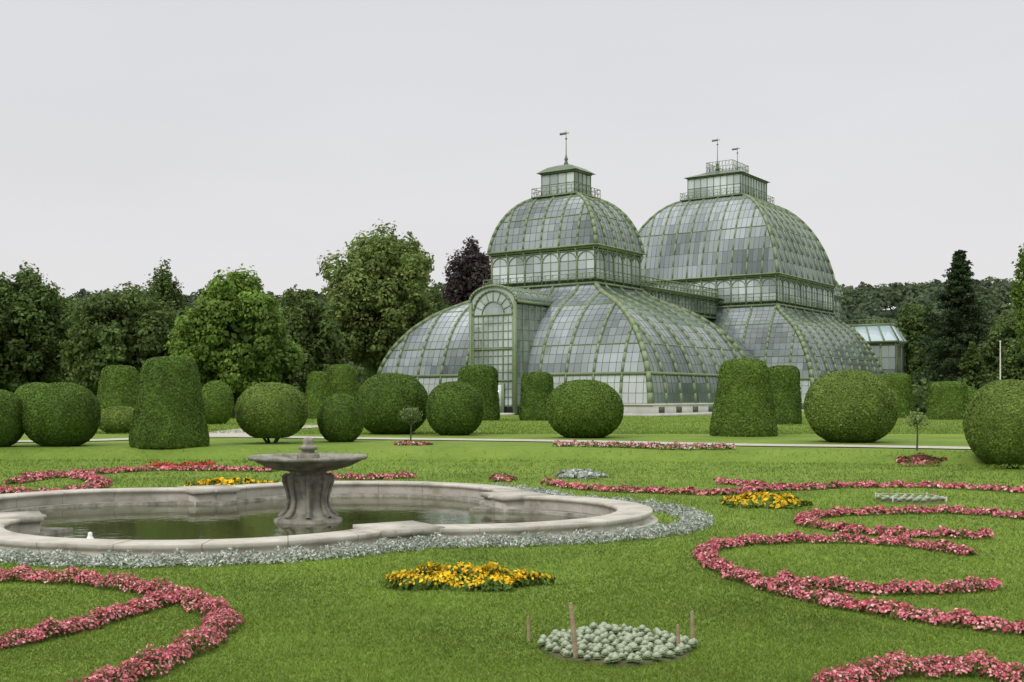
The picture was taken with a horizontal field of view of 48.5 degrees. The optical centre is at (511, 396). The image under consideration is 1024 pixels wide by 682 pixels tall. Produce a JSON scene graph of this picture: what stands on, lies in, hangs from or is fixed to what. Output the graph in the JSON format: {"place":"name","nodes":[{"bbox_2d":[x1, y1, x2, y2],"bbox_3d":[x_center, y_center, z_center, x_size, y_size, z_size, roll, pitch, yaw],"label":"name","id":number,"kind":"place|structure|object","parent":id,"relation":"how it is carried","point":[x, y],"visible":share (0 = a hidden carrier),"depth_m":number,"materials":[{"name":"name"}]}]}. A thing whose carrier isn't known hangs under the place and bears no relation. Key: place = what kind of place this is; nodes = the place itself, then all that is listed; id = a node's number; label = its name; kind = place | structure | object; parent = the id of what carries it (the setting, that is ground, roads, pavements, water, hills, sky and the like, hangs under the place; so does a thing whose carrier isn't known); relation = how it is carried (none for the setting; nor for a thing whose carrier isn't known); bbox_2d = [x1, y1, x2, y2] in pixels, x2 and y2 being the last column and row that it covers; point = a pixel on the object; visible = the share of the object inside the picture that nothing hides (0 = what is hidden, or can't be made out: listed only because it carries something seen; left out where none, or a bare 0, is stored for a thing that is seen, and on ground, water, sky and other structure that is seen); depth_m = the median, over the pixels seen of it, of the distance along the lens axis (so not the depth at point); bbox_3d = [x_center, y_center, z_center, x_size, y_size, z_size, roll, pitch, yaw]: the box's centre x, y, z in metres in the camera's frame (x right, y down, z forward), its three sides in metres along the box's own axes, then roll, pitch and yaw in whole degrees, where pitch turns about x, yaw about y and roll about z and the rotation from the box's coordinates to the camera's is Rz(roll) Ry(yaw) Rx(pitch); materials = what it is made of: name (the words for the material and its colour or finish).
{"place":"outdoors","nodes":[
{"label":"outdoors","id":0,"kind":"place"},
{"bbox_2d":[209,425,317,436],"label":"side path","id":1,"kind":"structure","parent":0,"point":[229,434],"depth_m":48.67,"materials":[{"name":"beige gravel"}]},
{"bbox_2d":[18,436,970,448],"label":"gravel path","id":2,"kind":"structure","parent":0,"point":[835,445],"depth_m":39.21,"materials":[{"name":"beige gravel"}]},
{"bbox_2d":[0,412,1023,681],"bbox_3d":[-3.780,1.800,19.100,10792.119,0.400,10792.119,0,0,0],"label":"lawn","id":3,"kind":"structure","parent":0,"point":[224,450],"depth_m":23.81,"materials":[{"name":"green plant"}]},
{"bbox_2d":[0,389,23,446],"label":"topiary ball","id":4,"kind":"object","parent":3,"relation":"on","point":[11,431],"visible":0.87,"depth_m":36.22,"materials":[{"name":"green plant"}]},
{"bbox_2d":[14,382,46,400],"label":"topiary ball","id":5,"kind":"object","parent":3,"relation":"on","point":[22,392],"visible":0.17,"depth_m":66.35,"materials":[{"name":"green plant"}]},
{"bbox_2d":[0,260,77,392],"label":"leafy tree","id":6,"kind":"object","parent":3,"relation":"on","point":[34,326],"visible":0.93,"depth_m":97.69,"materials":[{"name":"green plant"}]},
{"bbox_2d":[0,471,112,493],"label":"flower ribbon","id":7,"kind":"object","parent":3,"relation":"on","point":[92,481],"visible":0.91,"depth_m":26.02,"materials":[{"name":"pink plant"}]},
{"bbox_2d":[21,382,100,446],"bbox_3d":[-14.743,0.581,37.184,2.495,2.139,2.499,0,0,0],"label":"topiary ball","id":8,"kind":"object","parent":3,"relation":"on","point":[59,414],"visible":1,"depth_m":36.32,"materials":[{"name":"green plant"}]},
{"bbox_2d":[59,301,86,381],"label":"leafy tree","id":9,"kind":"object","parent":3,"relation":"on","point":[64,378],"depth_m":138.04,"materials":[{"name":"green plant"}]},
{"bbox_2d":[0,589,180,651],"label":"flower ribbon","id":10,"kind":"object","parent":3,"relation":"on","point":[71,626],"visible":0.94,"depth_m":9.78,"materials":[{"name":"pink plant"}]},
{"bbox_2d":[99,406,133,433],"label":"topiary ball","id":11,"kind":"object","parent":3,"relation":"on","point":[116,419],"visible":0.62,"depth_m":49.23,"materials":[{"name":"green plant"}]},
{"bbox_2d":[97,365,138,409],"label":"topiary cone","id":12,"kind":"object","parent":3,"relation":"on","point":[117,385],"visible":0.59,"depth_m":71.30,"materials":[{"name":"green plant"}]},
{"bbox_2d":[0,563,243,681],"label":"flower ribbon","id":13,"kind":"object","parent":3,"relation":"on","point":[221,614],"visible":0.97,"depth_m":9.78,"materials":[{"name":"pink plant"}]},
{"bbox_2d":[57,280,189,396],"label":"leafy tree","id":14,"kind":"object","parent":3,"relation":"on","point":[132,326],"visible":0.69,"depth_m":91.07,"materials":[{"name":"green plant"}]},
{"bbox_2d":[20,464,278,475],"bbox_3d":[-9.463,1.925,30.092,6.479,0.241,2.193,0,0,-21],"label":"flower ribbon","id":15,"kind":"object","parent":3,"relation":"on","point":[169,468],"visible":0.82,"depth_m":30.47,"materials":[{"name":"pink plant"}]},
{"bbox_2d":[142,257,188,318],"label":"leafy tree","id":16,"kind":"object","parent":3,"relation":"on","point":[169,291],"visible":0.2,"depth_m":134.00,"materials":[{"name":"green plant"}]},
{"bbox_2d":[129,356,209,448],"bbox_3d":[-11.054,0.159,36.819,2.536,2.982,2.535,0,0,0],"label":"topiary cone","id":17,"kind":"object","parent":3,"relation":"on","point":[169,410],"visible":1,"depth_m":35.94,"materials":[{"name":"green plant"}]},
{"bbox_2d":[144,460,216,467],"bbox_3d":[-9.343,1.909,31.950,1.895,0.241,1.251,0,0,0],"label":"flower ribbon","id":18,"kind":"object","parent":3,"relation":"on","point":[200,464],"visible":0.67,"depth_m":31.82,"materials":[{"name":"pink plant"}]},
{"bbox_2d":[202,380,233,423],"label":"topiary ball","id":19,"kind":"object","parent":3,"relation":"on","point":[218,398],"visible":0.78,"depth_m":66.28,"materials":[{"name":"green plant"}]},
{"bbox_2d":[184,477,278,485],"bbox_3d":[-6.039,1.910,24.913,2.349,0.361,1.457,0,0,0],"label":"flower clump","id":20,"kind":"object","parent":3,"relation":"on","point":[229,481],"visible":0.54,"depth_m":24.73,"materials":[{"name":"yellow plant"}]},
{"bbox_2d":[163,263,304,417],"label":"leafy tree","id":21,"kind":"object","parent":3,"relation":"on","point":[232,332],"visible":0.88,"depth_m":85.26,"materials":[{"name":"green plant"}]},
{"bbox_2d":[234,382,308,442],"bbox_3d":[-8.290,0.557,39.348,2.538,2.184,2.526,0,0,0],"label":"topiary ball","id":22,"kind":"object","parent":3,"relation":"on","point":[277,411],"visible":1,"depth_m":38.50,"materials":[{"name":"green plant"}]},
{"bbox_2d":[276,284,347,392],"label":"leafy tree","id":23,"kind":"object","parent":3,"relation":"on","point":[312,328],"visible":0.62,"depth_m":104.10,"materials":[{"name":"green plant"}]},
{"bbox_2d":[305,371,331,418],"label":"topiary cone","id":24,"kind":"object","parent":3,"relation":"on","point":[318,390],"visible":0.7,"depth_m":83.58,"materials":[{"name":"green plant"}]},
{"bbox_2d":[0,437,657,562],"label":"fountain","id":25,"kind":"object","parent":3,"relation":"on","point":[307,487],"visible":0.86,"depth_m":18.79,"materials":[{"name":"stone"}]},
{"bbox_2d":[35,497,578,539],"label":"pool water","id":26,"kind":"structure","parent":25,"relation":"in","point":[252,519],"depth_m":19.58,"materials":[{"name":"green liquid"}]},
{"bbox_2d":[317,394,364,441],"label":"topiary ball","id":27,"kind":"object","parent":3,"relation":"on","point":[340,417],"visible":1,"depth_m":40.06,"materials":[{"name":"green plant"}]},
{"bbox_2d":[326,364,358,396],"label":"topiary cone","id":28,"kind":"object","parent":3,"relation":"on","point":[343,378],"visible":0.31,"depth_m":87.53,"materials":[{"name":"green plant"}]},
{"bbox_2d":[0,482,715,568],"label":"silver border","id":29,"kind":"object","parent":3,"relation":"on","point":[689,521],"visible":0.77,"depth_m":14.62,"materials":[{"name":"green plant"}]},
{"bbox_2d":[327,471,417,479],"bbox_3d":[-3.475,1.921,27.738,2.369,0.237,1.000,0,0,-7],"label":"flower ribbon","id":30,"kind":"object","parent":3,"relation":"on","point":[371,476],"visible":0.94,"depth_m":27.58,"materials":[{"name":"pink plant"}]},
{"bbox_2d":[316,219,437,378],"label":"leafy tree","id":31,"kind":"object","parent":3,"relation":"on","point":[376,298],"visible":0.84,"depth_m":120.13,"materials":[{"name":"green plant"}]},
{"bbox_2d":[355,372,427,433],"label":"topiary ball","id":32,"kind":"object","parent":3,"relation":"on","point":[384,399],"visible":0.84,"depth_m":48.07,"materials":[{"name":"green plant"}]},
{"bbox_2d":[398,405,422,440],"bbox_3d":[-3.564,0.959,40.005,0.885,1.344,0.925,0,0,0],"label":"lollipop tree","id":33,"kind":"object","parent":3,"relation":"on","point":[410,416],"visible":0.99,"depth_m":39.94,"materials":[{"name":"green plant"}]},
{"bbox_2d":[393,440,433,445],"bbox_3d":[-3.273,1.565,37.975,1.382,0.264,1.094,0,0,0],"label":"flower clump","id":34,"kind":"object","parent":3,"relation":"on","point":[407,442],"visible":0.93,"depth_m":37.69,"materials":[{"name":"pink plant"}]},
{"bbox_2d":[425,282,451,311],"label":"leafy tree","id":35,"kind":"object","parent":3,"relation":"on","point":[436,299],"visible":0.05,"depth_m":149.27,"materials":[{"name":"green plant"}]},
{"bbox_2d":[425,381,484,434],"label":"topiary ball","id":36,"kind":"object","parent":3,"relation":"on","point":[454,408],"visible":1,"depth_m":46.91,"materials":[{"name":"green plant"}]},
{"bbox_2d":[440,235,490,306],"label":"copper beech","id":37,"kind":"object","parent":3,"relation":"on","point":[471,270],"visible":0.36,"depth_m":162.93,"materials":[{"name":"purple plant"}]},
{"bbox_2d":[382,561,556,591],"bbox_3d":[-0.451,1.878,12.088,1.876,0.298,0.958,0,0,0],"label":"flower clump","id":38,"kind":"object","parent":3,"relation":"on","point":[459,576],"visible":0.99,"depth_m":11.86,"materials":[{"name":"yellow plant"}]},
{"bbox_2d":[457,365,499,420],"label":"topiary cone","id":39,"kind":"object","parent":3,"relation":"on","point":[483,380],"visible":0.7,"depth_m":76.87,"materials":[{"name":"green plant"}]},
{"bbox_2d":[489,472,516,481],"bbox_3d":[-0.208,1.940,27.232,0.708,0.291,1.191,0,0,0],"label":"flower clump","id":40,"kind":"object","parent":3,"relation":"on","point":[501,477],"visible":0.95,"depth_m":26.88,"materials":[{"name":"pink plant"}]},
{"bbox_2d":[527,616,530,640],"bbox_3d":[0.138,1.908,9.339,0.034,0.225,0.032,0,0,0],"label":"wooden stake","id":41,"kind":"object","parent":3,"relation":"on","point":[528,630],"visible":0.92,"depth_m":9.33,"materials":[{"name":"brown wood"}]},
{"bbox_2d":[60,370,1005,414],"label":"shrubbery","id":42,"kind":"object","parent":3,"relation":"on","point":[920,397],"visible":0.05,"depth_m":103.07,"materials":[{"name":"green plant"}]},
{"bbox_2d":[519,372,553,420],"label":"topiary cone","id":43,"kind":"object","parent":3,"relation":"on","point":[537,389],"visible":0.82,"depth_m":76.77,"materials":[{"name":"green plant"}]},
{"bbox_2d":[556,468,608,478],"bbox_3d":[1.749,1.925,28.226,1.370,0.350,1.255,0,0,0],"label":"silver clump","id":44,"kind":"object","parent":3,"relation":"on","point":[582,473],"visible":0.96,"depth_m":27.89,"materials":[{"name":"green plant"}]},
{"bbox_2d":[546,379,623,437],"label":"topiary ball","id":45,"kind":"object","parent":3,"relation":"on","point":[586,408],"visible":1,"depth_m":43.72,"materials":[{"name":"green plant"}]},
{"bbox_2d":[537,631,693,666],"bbox_3d":[0.830,1.985,9.039,1.257,0.030,1.243,0,0,0],"label":"planting bed","id":46,"kind":"object","parent":3,"relation":"on","point":[621,662],"visible":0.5,"depth_m":8.60,"materials":[{"name":"soil"}]},
{"bbox_2d":[545,644,554,649],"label":"rosette plant","id":47,"kind":"object","parent":46,"relation":"on","point":[549,646],"visible":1,"depth_m":8.87,"materials":[{"name":"green plant"}]},
{"bbox_2d":[554,632,563,639],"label":"rosette plant","id":48,"kind":"object","parent":46,"relation":"on","point":[559,635],"visible":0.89,"depth_m":9.20,"materials":[{"name":"green plant"}]},
{"bbox_2d":[560,640,570,648],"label":"rosette plant","id":49,"kind":"object","parent":46,"relation":"on","point":[564,643],"visible":0.87,"depth_m":8.89,"materials":[{"name":"plant"}]},
{"bbox_2d":[562,650,571,656],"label":"rosette plant","id":50,"kind":"object","parent":46,"relation":"on","point":[567,653],"visible":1,"depth_m":8.66,"materials":[{"name":"green plant"}]},
{"bbox_2d":[569,602,578,657],"bbox_3d":[0.469,1.790,8.634,0.080,0.464,0.043,0,0,0],"label":"wooden stake","id":51,"kind":"object","parent":46,"relation":"on","point":[573,632],"visible":0.92,"depth_m":8.62,"materials":[{"name":"brown wood"}]},
{"bbox_2d":[575,649,584,657],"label":"rosette plant","id":52,"kind":"object","parent":46,"relation":"on","point":[580,653],"visible":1,"depth_m":8.62,"materials":[{"name":"plant"}]},
{"bbox_2d":[578,644,587,651],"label":"rosette plant","id":53,"kind":"object","parent":46,"relation":"on","point":[582,647],"visible":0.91,"depth_m":8.80,"materials":[{"name":"green plant"}]},
{"bbox_2d":[583,634,592,642],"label":"rosette plant","id":54,"kind":"object","parent":46,"relation":"on","point":[588,637],"visible":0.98,"depth_m":9.13,"materials":[{"name":"green plant"}]},
{"bbox_2d":[589,622,597,629],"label":"rosette plant","id":55,"kind":"object","parent":46,"relation":"on","point":[593,626],"visible":0.98,"depth_m":9.63,"materials":[{"name":"green plant"}]},
{"bbox_2d":[600,649,609,656],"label":"rosette plant","id":56,"kind":"object","parent":46,"relation":"on","point":[605,652],"visible":0.97,"depth_m":8.63,"materials":[{"name":"green plant"}]},
{"bbox_2d":[611,653,621,662],"bbox_3d":[0.769,1.941,8.470,0.098,0.062,0.103,-9,-12,-31],"label":"rosette plant","id":57,"kind":"object","parent":46,"relation":"on","point":[615,657],"visible":1,"depth_m":8.45,"materials":[{"name":"green plant"}]},
{"bbox_2d":[611,626,621,632],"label":"rosette plant","id":58,"kind":"object","parent":46,"relation":"on","point":[615,629],"visible":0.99,"depth_m":9.47,"materials":[{"name":"plant"}]},
{"bbox_2d":[624,646,632,653],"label":"rosette plant","id":59,"kind":"object","parent":46,"relation":"on","point":[628,649],"visible":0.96,"depth_m":8.71,"materials":[{"name":"green plant"}]},
{"bbox_2d":[630,643,639,650],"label":"rosette plant","id":60,"kind":"object","parent":46,"relation":"on","point":[634,646],"visible":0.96,"depth_m":8.79,"materials":[{"name":"green plant"}]},
{"bbox_2d":[634,655,642,662],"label":"rosette plant","id":61,"kind":"object","parent":46,"relation":"on","point":[637,658],"visible":1,"depth_m":8.45,"materials":[{"name":"green plant"}]},
{"bbox_2d":[634,637,642,644],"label":"rosette plant","id":62,"kind":"object","parent":46,"relation":"on","point":[638,640],"visible":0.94,"depth_m":9.05,"materials":[{"name":"green plant"}]},
{"bbox_2d":[641,651,651,659],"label":"rosette plant","id":63,"kind":"object","parent":46,"relation":"on","point":[646,655],"visible":1,"depth_m":8.56,"materials":[{"name":"green plant"}]},
{"bbox_2d":[650,652,662,659],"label":"rosette plant","id":64,"kind":"object","parent":46,"relation":"on","point":[656,655],"visible":1,"depth_m":8.53,"materials":[{"name":"green plant"}]},
{"bbox_2d":[658,648,665,656],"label":"rosette plant","id":65,"kind":"object","parent":46,"relation":"on","point":[662,651],"visible":0.85,"depth_m":8.63,"materials":[{"name":"green plant"}]},
{"bbox_2d":[665,642,674,650],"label":"rosette plant","id":66,"kind":"object","parent":46,"relation":"on","point":[669,646],"visible":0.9,"depth_m":8.80,"materials":[{"name":"plant"}]},
{"bbox_2d":[665,650,674,656],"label":"rosette plant","id":67,"kind":"object","parent":46,"relation":"on","point":[670,653],"visible":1,"depth_m":8.61,"materials":[{"name":"green plant"}]},
{"bbox_2d":[676,624,679,645],"bbox_3d":[1.301,1.898,8.890,0.035,0.245,0.033,0,0,0],"label":"wooden stake","id":68,"kind":"object","parent":46,"relation":"on","point":[677,634],"visible":0.82,"depth_m":8.88,"materials":[{"name":"brown wood"}]},
{"bbox_2d":[673,647,683,654],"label":"rosette plant","id":69,"kind":"object","parent":46,"relation":"on","point":[678,650],"visible":0.99,"depth_m":8.71,"materials":[{"name":"green plant"}]},
{"bbox_2d":[676,643,686,651],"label":"rosette plant","id":70,"kind":"object","parent":46,"relation":"on","point":[681,645],"visible":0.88,"depth_m":8.78,"materials":[{"name":"green plant"}]},
{"bbox_2d":[687,639,696,646],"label":"rosette plant","id":71,"kind":"object","parent":46,"relation":"on","point":[691,642],"visible":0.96,"depth_m":8.97,"materials":[{"name":"green plant"}]},
{"bbox_2d":[376,132,909,415],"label":"glasshouse","id":72,"kind":"structure","parent":3,"relation":"on","point":[668,310],"depth_m":110.23,"materials":[{"name":"glass"}]},
{"bbox_2d":[552,439,734,449],"bbox_3d":[4.006,1.493,35.556,5.913,0.313,1.022,0,0,22],"label":"flower ribbon","id":73,"kind":"object","parent":3,"relation":"on","point":[629,444],"visible":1,"depth_m":35.30,"materials":[{"name":"pink plant"}]},
{"bbox_2d":[690,611,694,638],"bbox_3d":[1.461,1.875,9.196,0.039,0.291,0.037,0,0,0],"label":"wooden stake","id":74,"kind":"object","parent":3,"relation":"on","point":[692,629],"visible":0.9,"depth_m":9.19,"materials":[{"name":"brown wood"}]},
{"bbox_2d":[709,358,777,436],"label":"topiary cone","id":75,"kind":"object","parent":3,"relation":"on","point":[743,405],"visible":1,"depth_m":45.84,"materials":[{"name":"green plant"}]},
{"bbox_2d":[720,491,813,508],"bbox_3d":[4.720,1.900,20.897,1.716,0.346,1.477,0,0,0],"label":"flower clump","id":76,"kind":"object","parent":3,"relation":"on","point":[760,499],"visible":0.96,"depth_m":20.53,"materials":[{"name":"yellow plant"}]},
{"bbox_2d":[713,477,825,490],"bbox_3d":[5.507,1.930,25.151,2.757,0.223,1.005,0,0,43],"label":"flower ribbon","id":77,"kind":"object","parent":3,"relation":"on","point":[738,482],"visible":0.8,"depth_m":25.02,"materials":[{"name":"pink plant"}]},
{"bbox_2d":[540,477,1023,495],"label":"flower ribbon","id":78,"kind":"object","parent":3,"relation":"on","point":[714,491],"visible":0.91,"depth_m":24.20,"materials":[{"name":"pink plant"}]},
{"bbox_2d":[768,365,801,424],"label":"topiary cone","id":79,"kind":"object","parent":3,"relation":"on","point":[786,385],"visible":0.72,"depth_m":66.15,"materials":[{"name":"green plant"}]},
{"bbox_2d":[803,369,898,442],"bbox_3d":[12.017,0.336,40.432,3.262,2.629,3.300,0,0,0],"label":"topiary ball","id":80,"kind":"object","parent":3,"relation":"on","point":[850,406],"visible":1,"depth_m":39.28,"materials":[{"name":"green plant"}]},
{"bbox_2d":[691,530,1023,635],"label":"flower ribbon","id":81,"kind":"object","parent":3,"relation":"on","point":[706,552],"visible":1,"depth_m":11.71,"materials":[{"name":"pink plant"}]},
{"bbox_2d":[776,569,1002,595],"bbox_3d":[3.892,1.919,11.706,2.329,0.188,0.721,0,0,9],"label":"flower ribbon","id":82,"kind":"object","parent":3,"relation":"on","point":[899,585],"visible":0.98,"depth_m":11.59,"materials":[{"name":"pink plant"}]},
{"bbox_2d":[881,373,913,417],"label":"topiary cone","id":83,"kind":"object","parent":3,"relation":"on","point":[900,384],"visible":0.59,"depth_m":87.19,"materials":[{"name":"green plant"}]},
{"bbox_2d":[792,504,1023,539],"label":"flower ribbon","id":84,"kind":"object","parent":3,"relation":"on","point":[807,518],"visible":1,"depth_m":17.64,"materials":[{"name":"pink plant"}]},
{"bbox_2d":[873,498,944,504],"bbox_3d":[7.636,1.985,21.800,1.339,0.030,1.323,0,0,0],"label":"planting bed","id":85,"kind":"object","parent":3,"relation":"on","point":[907,502],"visible":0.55,"depth_m":21.48,"materials":[{"name":"plant"}]},
{"bbox_2d":[875,492,946,503],"bbox_3d":[7.636,1.945,21.818,1.027,0.150,1.027,0,0,0],"label":"bed frame","id":86,"kind":"object","parent":85,"relation":"on","point":[926,493],"visible":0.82,"depth_m":22.31,"materials":[{"name":"wood"}]},
{"bbox_2d":[891,300,940,377],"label":"leafy tree","id":87,"kind":"object","parent":3,"relation":"on","point":[910,326],"visible":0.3,"depth_m":148.20,"materials":[{"name":"green plant"}]},
{"bbox_2d":[902,409,931,450],"bbox_3d":[12.064,1.008,33.913,0.862,1.313,0.890,0,0,0],"label":"lollipop tree","id":88,"kind":"object","parent":3,"relation":"on","point":[918,420],"visible":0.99,"depth_m":33.86,"materials":[{"name":"green plant"}]},
{"bbox_2d":[811,648,1023,681],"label":"flower ribbon","id":89,"kind":"object","parent":3,"relation":"on","point":[849,674],"visible":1,"depth_m":8.04,"materials":[{"name":"pink plant"}]},
{"bbox_2d":[895,452,946,466],"bbox_3d":[11.759,1.830,32.632,1.484,0.461,1.000,0,0,0],"label":"flower clump","id":90,"kind":"object","parent":3,"relation":"on","point":[920,458],"visible":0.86,"depth_m":32.59,"materials":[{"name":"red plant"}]},
{"bbox_2d":[909,338,953,389],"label":"leafy tree","id":91,"kind":"object","parent":3,"relation":"on","point":[915,364],"visible":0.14,"depth_m":141.52,"materials":[{"name":"green plant"}]},
{"bbox_2d":[926,381,968,419],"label":"topiary cone","id":92,"kind":"object","parent":3,"relation":"on","point":[947,400],"visible":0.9,"depth_m":80.03,"materials":[{"name":"green plant"}]},
{"bbox_2d":[910,249,998,385],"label":"conifer","id":93,"kind":"object","parent":3,"relation":"on","point":[959,295],"visible":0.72,"depth_m":131.10,"materials":[{"name":"green plant"}]},
{"bbox_2d":[968,386,977,398],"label":"topiary ball","id":94,"kind":"object","parent":3,"relation":"on","point":[972,390],"visible":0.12,"depth_m":83.55,"materials":[{"name":"green plant"}]},
{"bbox_2d":[957,341,991,389],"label":"conifer","id":95,"kind":"object","parent":3,"relation":"on","point":[972,365],"visible":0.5,"depth_m":107.52,"materials":[{"name":"green plant"}]},
{"bbox_2d":[962,379,1023,466],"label":"topiary ball","id":96,"kind":"object","parent":3,"relation":"on","point":[993,421],"visible":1,"depth_m":31.27,"materials":[{"name":"green plant"}]},
{"bbox_2d":[978,308,1023,383],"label":"leafy tree","id":97,"kind":"object","parent":3,"relation":"on","point":[1012,360],"visible":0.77,"depth_m":121.35,"materials":[{"name":"green plant"}]},
{"bbox_2d":[1007,243,1023,351],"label":"leafy tree","id":98,"kind":"object","parent":3,"relation":"on","point":[1017,292],"visible":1,"depth_m":92.50,"materials":[{"name":"green plant"}]},
{"bbox_2d":[0,0,1023,309],"label":"sky","id":99,"kind":"structure","parent":0,"point":[206,137],"materials":[{"name":"white"}]},
{"bbox_2d":[361,308,1006,384],"bbox_3d":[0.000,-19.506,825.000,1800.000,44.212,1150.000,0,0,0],"label":"hills","id":100,"kind":"structure","parent":0,"point":[883,311],"depth_m":436.61,"materials":[{"name":"green plant"}]},
{"bbox_2d":[60,276,1021,381],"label":"forest","id":101,"kind":"object","parent":100,"relation":"on","point":[861,301],"visible":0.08,"depth_m":411.27,"materials":[{"name":"green plant"}]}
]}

